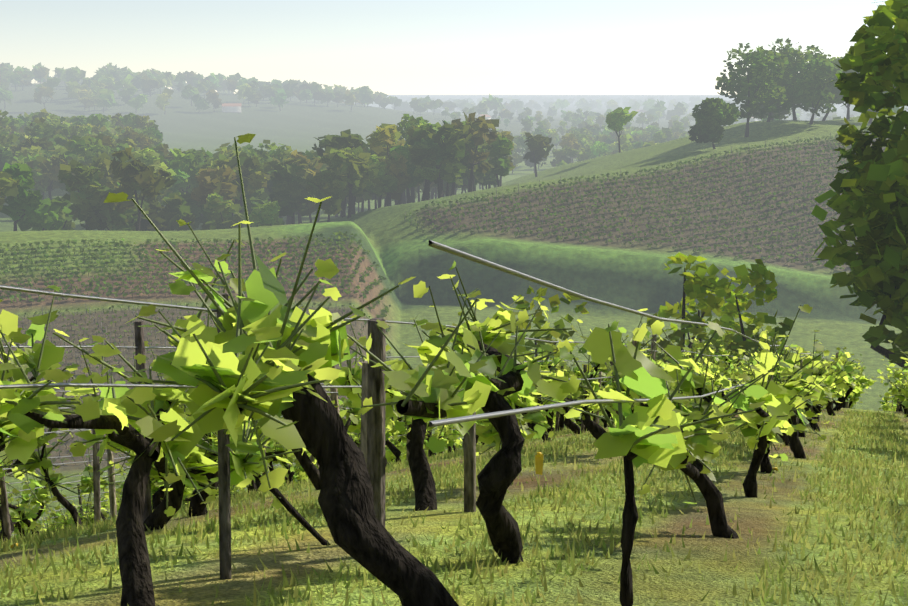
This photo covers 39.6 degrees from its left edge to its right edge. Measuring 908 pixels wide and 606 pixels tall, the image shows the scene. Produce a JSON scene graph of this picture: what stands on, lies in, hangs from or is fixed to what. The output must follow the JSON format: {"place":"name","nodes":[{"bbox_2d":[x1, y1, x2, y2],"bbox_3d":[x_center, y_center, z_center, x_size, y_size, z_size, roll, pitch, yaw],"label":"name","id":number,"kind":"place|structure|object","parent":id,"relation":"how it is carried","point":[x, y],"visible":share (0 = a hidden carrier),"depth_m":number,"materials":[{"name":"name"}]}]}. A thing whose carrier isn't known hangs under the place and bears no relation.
{"place":"outdoors","nodes":[
{"label":"outdoors","id":0,"kind":"place"},
{"bbox_2d":[0,0,893,94],"label":"sky","id":1,"kind":"structure","parent":0,"point":[389,47],"materials":[{"name":"white"}]},
{"bbox_2d":[0,83,907,605],"bbox_3d":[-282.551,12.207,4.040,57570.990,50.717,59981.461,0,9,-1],"label":"ground","id":2,"kind":"structure","parent":0,"point":[634,275],"depth_m":186.85,"materials":[{"name":"green plant"}]},
{"bbox_2d":[16,132,848,459],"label":"vineyard posts","id":3,"kind":"object","parent":2,"relation":"on","point":[558,234],"visible":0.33,"depth_m":235.41,"materials":[{"name":"wood"}]},
{"bbox_2d":[0,293,899,578],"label":"vine stakes","id":4,"kind":"object","parent":2,"relation":"on","point":[372,445],"visible":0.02,"depth_m":3.33,"materials":[{"name":"wood"}]},
{"bbox_2d":[0,240,903,534],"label":"trellis wires","id":5,"kind":"object","parent":4,"relation":"attached to","point":[506,270],"visible":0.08,"depth_m":2.41,"materials":[{"name":"grey metal"}]},
{"bbox_2d":[0,409,907,605],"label":"grass","id":6,"kind":"structure","parent":2,"relation":"on","point":[104,525],"depth_m":4.35,"materials":[{"name":"green plant"}]},
{"bbox_2d":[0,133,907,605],"bbox_3d":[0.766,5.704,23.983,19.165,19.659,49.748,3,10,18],"label":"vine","id":7,"kind":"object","parent":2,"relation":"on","point":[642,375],"depth_m":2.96,"materials":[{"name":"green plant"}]},
{"bbox_2d":[10,452,777,547],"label":"yellow tag ribbons","id":8,"kind":"object","parent":7,"relation":"attached to","point":[539,463],"visible":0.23,"depth_m":4.68,"materials":[{"name":"orange"}]},
{"bbox_2d":[0,137,907,537],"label":"vine shoots","id":9,"kind":"object","parent":7,"relation":"attached to","point":[272,363],"visible":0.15,"depth_m":3.08,"materials":[{"name":"green plant"}]},
{"bbox_2d":[222,106,757,121],"bbox_3d":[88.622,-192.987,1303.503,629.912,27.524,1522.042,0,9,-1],"label":"house","id":10,"kind":"structure","parent":2,"relation":"on","point":[231,108],"depth_m":1213.51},
{"bbox_2d":[221,102,753,117],"bbox_3d":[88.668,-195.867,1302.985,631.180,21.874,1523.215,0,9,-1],"label":"house roofs","id":11,"kind":"structure","parent":10,"relation":"on","point":[240,104],"depth_m":1216.69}
]}

